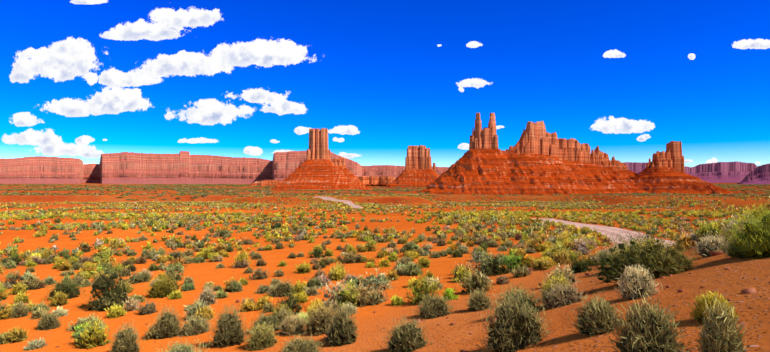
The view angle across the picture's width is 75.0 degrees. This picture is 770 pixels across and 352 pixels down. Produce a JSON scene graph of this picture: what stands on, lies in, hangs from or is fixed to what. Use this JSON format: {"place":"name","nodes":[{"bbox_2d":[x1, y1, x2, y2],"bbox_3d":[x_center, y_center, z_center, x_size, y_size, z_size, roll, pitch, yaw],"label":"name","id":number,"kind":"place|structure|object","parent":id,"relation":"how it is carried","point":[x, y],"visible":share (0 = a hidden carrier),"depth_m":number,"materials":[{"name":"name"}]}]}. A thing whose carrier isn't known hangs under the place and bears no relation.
{"place":"outdoors","nodes":[
{"label":"outdoors","id":0,"kind":"place"},
{"bbox_2d":[9,56,35,82],"bbox_3d":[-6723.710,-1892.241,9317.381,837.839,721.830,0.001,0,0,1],"label":"cloud","id":1,"kind":"structure","parent":0,"point":[21,77],"depth_m":9317.95,"materials":[{"name":"white"}]},
{"bbox_2d":[9,112,44,126],"bbox_3d":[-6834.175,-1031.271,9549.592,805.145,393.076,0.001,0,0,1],"label":"cloud","id":2,"kind":"structure","parent":0,"point":[22,119],"depth_m":9550.17,"materials":[{"name":"white"}]},
{"bbox_2d":[19,47,39,57],"bbox_3d":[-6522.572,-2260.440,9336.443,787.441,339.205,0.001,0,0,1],"label":"cloud","id":3,"kind":"structure","parent":0,"point":[27,51],"depth_m":9338.69,"materials":[{"name":"white"}]},
{"bbox_2d":[2,128,61,146],"bbox_3d":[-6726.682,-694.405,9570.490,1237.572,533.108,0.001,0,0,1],"label":"cloud","id":4,"kind":"structure","parent":0,"point":[30,136],"depth_m":9570.09,"materials":[{"name":"white"}]},
{"bbox_2d":[11,45,115,81],"bbox_3d":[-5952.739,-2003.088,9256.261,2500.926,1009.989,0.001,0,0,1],"label":"cloud","id":5,"kind":"structure","parent":0,"point":[49,62],"depth_m":9258.80,"materials":[{"name":"white"}]},
{"bbox_2d":[30,140,96,155],"bbox_3d":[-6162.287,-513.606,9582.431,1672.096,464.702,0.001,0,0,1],"label":"cloud","id":6,"kind":"structure","parent":0,"point":[60,148],"depth_m":9581.65,"materials":[{"name":"white"}]},
{"bbox_2d":[40,97,104,116],"bbox_3d":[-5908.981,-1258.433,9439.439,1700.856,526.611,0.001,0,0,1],"label":"cloud","id":7,"kind":"structure","parent":0,"point":[67,107],"depth_m":9439.63,"materials":[{"name":"white"}]},
{"bbox_2d":[52,37,93,56],"bbox_3d":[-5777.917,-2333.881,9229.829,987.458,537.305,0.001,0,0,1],"label":"cloud","id":8,"kind":"structure","parent":0,"point":[72,46],"depth_m":9229.28,"materials":[{"name":"white"}]},
{"bbox_2d":[75,136,91,145],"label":"cloud","id":9,"kind":"structure","parent":0,"point":[83,140],"depth_m":9900.74,"materials":[{"name":"white"}]},
{"bbox_2d":[68,150,103,157],"bbox_3d":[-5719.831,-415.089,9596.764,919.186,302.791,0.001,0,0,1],"label":"cloud","id":10,"kind":"structure","parent":0,"point":[98,153],"depth_m":9594.69,"materials":[{"name":"white"}]},
{"bbox_2d":[80,135,94,142],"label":"cloud","id":11,"kind":"structure","parent":0,"point":[91,138],"depth_m":9944.16,"materials":[{"name":"white"}]},
{"bbox_2d":[70,0,107,4],"bbox_3d":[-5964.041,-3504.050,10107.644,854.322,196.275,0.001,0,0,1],"label":"cloud","id":12,"kind":"structure","parent":0,"point":[89,2],"depth_m":10107.86,"materials":[{"name":"white"}]},
{"bbox_2d":[82,87,151,113],"bbox_3d":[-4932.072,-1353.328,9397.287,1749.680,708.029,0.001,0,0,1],"label":"cloud","id":13,"kind":"structure","parent":0,"point":[114,100],"depth_m":9398.86,"materials":[{"name":"white"}]},
{"bbox_2d":[82,67,161,87],"bbox_3d":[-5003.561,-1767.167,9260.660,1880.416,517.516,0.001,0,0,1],"label":"cloud","id":14,"kind":"structure","parent":0,"point":[118,78],"depth_m":9258.28,"materials":[{"name":"white"}]},
{"bbox_2d":[99,19,189,40],"bbox_3d":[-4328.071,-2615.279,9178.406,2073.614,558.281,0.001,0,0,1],"label":"cloud","id":15,"kind":"structure","parent":0,"point":[139,29],"depth_m":9181.30,"materials":[{"name":"white"}]},
{"bbox_2d":[128,68,165,77],"bbox_3d":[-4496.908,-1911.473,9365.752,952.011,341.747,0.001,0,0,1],"label":"cloud","id":16,"kind":"structure","parent":0,"point":[140,71],"depth_m":9367.48,"materials":[{"name":"white"}]},
{"bbox_2d":[167,25,182,31],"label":"cloud","id":17,"kind":"structure","parent":0,"point":[172,28],"depth_m":9099.77,"materials":[{"name":"white"}]},
{"bbox_2d":[149,6,222,27],"bbox_3d":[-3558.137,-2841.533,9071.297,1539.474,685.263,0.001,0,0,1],"label":"cloud","id":18,"kind":"structure","parent":0,"point":[181,17],"depth_m":9072.28,"materials":[{"name":"white"}]},
{"bbox_2d":[140,50,232,77],"bbox_3d":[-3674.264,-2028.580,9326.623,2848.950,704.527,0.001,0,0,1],"label":"cloud","id":19,"kind":"structure","parent":0,"point":[183,62],"depth_m":9327.69,"materials":[{"name":"white"}]},
{"bbox_2d":[178,137,217,143],"bbox_3d":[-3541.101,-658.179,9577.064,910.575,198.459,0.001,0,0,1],"label":"cloud","id":20,"kind":"structure","parent":0,"point":[197,140],"depth_m":9577.83,"materials":[{"name":"white"}]},
{"bbox_2d":[164,99,254,124],"bbox_3d":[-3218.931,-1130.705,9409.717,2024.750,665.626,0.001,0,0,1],"label":"cloud","id":21,"kind":"structure","parent":0,"point":[210,111],"depth_m":9410.43,"materials":[{"name":"white"}]},
{"bbox_2d":[244,146,261,154],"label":"cloud","id":22,"kind":"structure","parent":0,"point":[252,150],"depth_m":9741.94,"materials":[{"name":"white"}]},
{"bbox_2d":[225,88,288,108],"bbox_3d":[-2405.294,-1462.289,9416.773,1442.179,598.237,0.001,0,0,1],"label":"cloud","id":23,"kind":"structure","parent":0,"point":[257,96],"depth_m":9415.44,"materials":[{"name":"white"}]},
{"bbox_2d":[211,38,316,67],"bbox_3d":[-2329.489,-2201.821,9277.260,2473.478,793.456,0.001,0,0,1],"label":"cloud","id":24,"kind":"structure","parent":0,"point":[265,53],"depth_m":9276.37,"materials":[{"name":"white"}]},
{"bbox_2d":[272,149,292,153],"bbox_3d":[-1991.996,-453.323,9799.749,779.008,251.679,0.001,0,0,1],"label":"cloud","id":25,"kind":"structure","parent":0,"point":[282,150],"depth_m":9800.15,"materials":[{"name":"white"}]},
{"bbox_2d":[260,99,306,114],"bbox_3d":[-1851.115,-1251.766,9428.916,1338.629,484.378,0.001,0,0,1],"label":"cloud","id":26,"kind":"structure","parent":0,"point":[286,107],"depth_m":9429.30,"materials":[{"name":"white"}]},
{"bbox_2d":[295,126,306,132],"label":"cloud","id":27,"kind":"structure","parent":0,"point":[299,129],"depth_m":9562.24,"materials":[{"name":"white"}]},
{"bbox_2d":[312,196,366,208],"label":"dirt road","id":28,"kind":"structure","parent":0,"point":[350,203],"depth_m":351.70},
{"bbox_2d":[328,125,359,134],"bbox_3d":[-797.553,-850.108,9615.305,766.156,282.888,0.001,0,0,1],"label":"cloud","id":29,"kind":"structure","parent":0,"point":[348,129],"depth_m":9614.51,"materials":[{"name":"white"}]},
{"bbox_2d":[339,153,361,157],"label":"cloud","id":30,"kind":"structure","parent":0,"point":[349,155],"depth_m":10787.86,"materials":[{"name":"white"}]},
{"bbox_2d":[0,183,769,351],"bbox_3d":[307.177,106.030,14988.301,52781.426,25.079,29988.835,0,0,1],"label":"desert terrain","id":31,"kind":"structure","parent":0,"point":[752,310],"depth_m":29.29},
{"bbox_2d":[0,150,448,183],"bbox_3d":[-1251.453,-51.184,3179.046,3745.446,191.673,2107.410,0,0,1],"label":"mesa","id":32,"kind":"structure","parent":31,"relation":"on","point":[183,167],"depth_m":2857.40,"materials":[{"name":"stone"}]},
{"bbox_2d":[249,180,282,185],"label":"bluff rock","id":33,"kind":"object","parent":31,"relation":"on","point":[267,183],"visible":0.25,"depth_m":1342.10,"materials":[{"name":"orange stone"}]},
{"bbox_2d":[270,128,371,190],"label":"butte","id":34,"kind":"object","parent":31,"relation":"on","point":[318,169],"visible":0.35,"depth_m":918.66,"materials":[{"name":"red stone"}]},
{"bbox_2d":[356,176,395,186],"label":"bluff rock","id":35,"kind":"object","parent":31,"relation":"on","point":[376,181],"visible":0.23,"depth_m":1463.77,"materials":[{"name":"orange stone"}]},
{"bbox_2d":[0,184,769,351],"bbox_3d":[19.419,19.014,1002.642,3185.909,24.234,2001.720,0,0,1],"label":"sage brush","id":36,"kind":"object","parent":31,"relation":"on","point":[635,268],"visible":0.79,"depth_m":30.09,"materials":[{"name":"green plant"}]},
{"bbox_2d":[7,236,769,351],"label":"rocks","id":37,"kind":"object","parent":31,"relation":"on","point":[744,291],"visible":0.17,"depth_m":14.74,"materials":[{"name":"stone"}]},
{"bbox_2d":[383,145,438,188],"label":"butte","id":38,"kind":"object","parent":31,"relation":"on","point":[418,171],"visible":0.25,"depth_m":1130.28,"materials":[{"name":"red stone"}]},
{"bbox_2d":[405,113,646,194],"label":"butte","id":39,"kind":"object","parent":31,"relation":"on","point":[537,159],"visible":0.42,"depth_m":565.15,"materials":[{"name":"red stone"}]},
{"bbox_2d":[632,141,737,193],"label":"butte","id":40,"kind":"object","parent":31,"relation":"on","point":[663,171],"visible":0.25,"depth_m":585.45,"materials":[{"name":"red stone"}]},
{"bbox_2d":[624,161,757,182],"bbox_3d":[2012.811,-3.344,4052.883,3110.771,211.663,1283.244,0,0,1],"label":"mesa","id":41,"kind":"structure","parent":31,"relation":"on","point":[729,172],"depth_m":3792.73,"materials":[{"name":"stone"}]},
{"bbox_2d":[740,164,769,183],"bbox_3d":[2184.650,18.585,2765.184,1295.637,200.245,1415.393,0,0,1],"label":"mesa","id":42,"kind":"structure","parent":31,"relation":"on","point":[759,174],"depth_m":2519.08,"materials":[{"name":"stone"}]},
{"bbox_2d":[0,0,769,166],"label":"sky","id":43,"kind":"structure","parent":0,"point":[380,69],"materials":[{"name":"blue"}]},
{"bbox_2d":[457,143,465,149],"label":"cloud","id":44,"kind":"structure","parent":0,"point":[461,145],"depth_m":10694.92,"materials":[{"name":"white"}]},
{"bbox_2d":[463,144,468,149],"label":"cloud","id":45,"kind":"structure","parent":0,"point":[465,146],"depth_m":10669.90,"materials":[{"name":"white"}]},
{"bbox_2d":[466,42,478,47],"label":"cloud","id":46,"kind":"structure","parent":0,"point":[473,45],"depth_m":10025.09,"materials":[{"name":"white"}]},
{"bbox_2d":[456,78,490,87],"bbox_3d":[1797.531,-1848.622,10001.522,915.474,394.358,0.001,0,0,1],"label":"cloud","id":47,"kind":"structure","parent":0,"point":[475,82],"depth_m":10002.17,"materials":[{"name":"white"}]},
{"bbox_2d":[532,218,676,260],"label":"dirt road","id":48,"kind":"structure","parent":0,"point":[605,229],"depth_m":79.26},
{"bbox_2d":[603,51,615,57],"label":"cloud","id":49,"kind":"structure","parent":0,"point":[608,54],"depth_m":10063.49,"materials":[{"name":"white"}]},
{"bbox_2d":[614,51,625,57],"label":"cloud","id":50,"kind":"structure","parent":0,"point":[618,54],"depth_m":10036.99,"materials":[{"name":"white"}]},
{"bbox_2d":[589,116,654,133],"bbox_3d":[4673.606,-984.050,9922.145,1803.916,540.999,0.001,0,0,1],"label":"cloud","id":51,"kind":"structure","parent":0,"point":[612,124],"depth_m":9922.06,"materials":[{"name":"white"}]},
{"bbox_2d":[637,135,645,141],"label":"cloud","id":52,"kind":"structure","parent":0,"point":[641,138],"depth_m":10256.02,"materials":[{"name":"white"}]},
{"bbox_2d":[732,39,769,48],"bbox_3d":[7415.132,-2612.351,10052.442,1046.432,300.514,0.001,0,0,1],"label":"cloud","id":53,"kind":"structure","parent":0,"point":[754,44],"depth_m":10053.41,"materials":[{"name":"white"}]}
]}

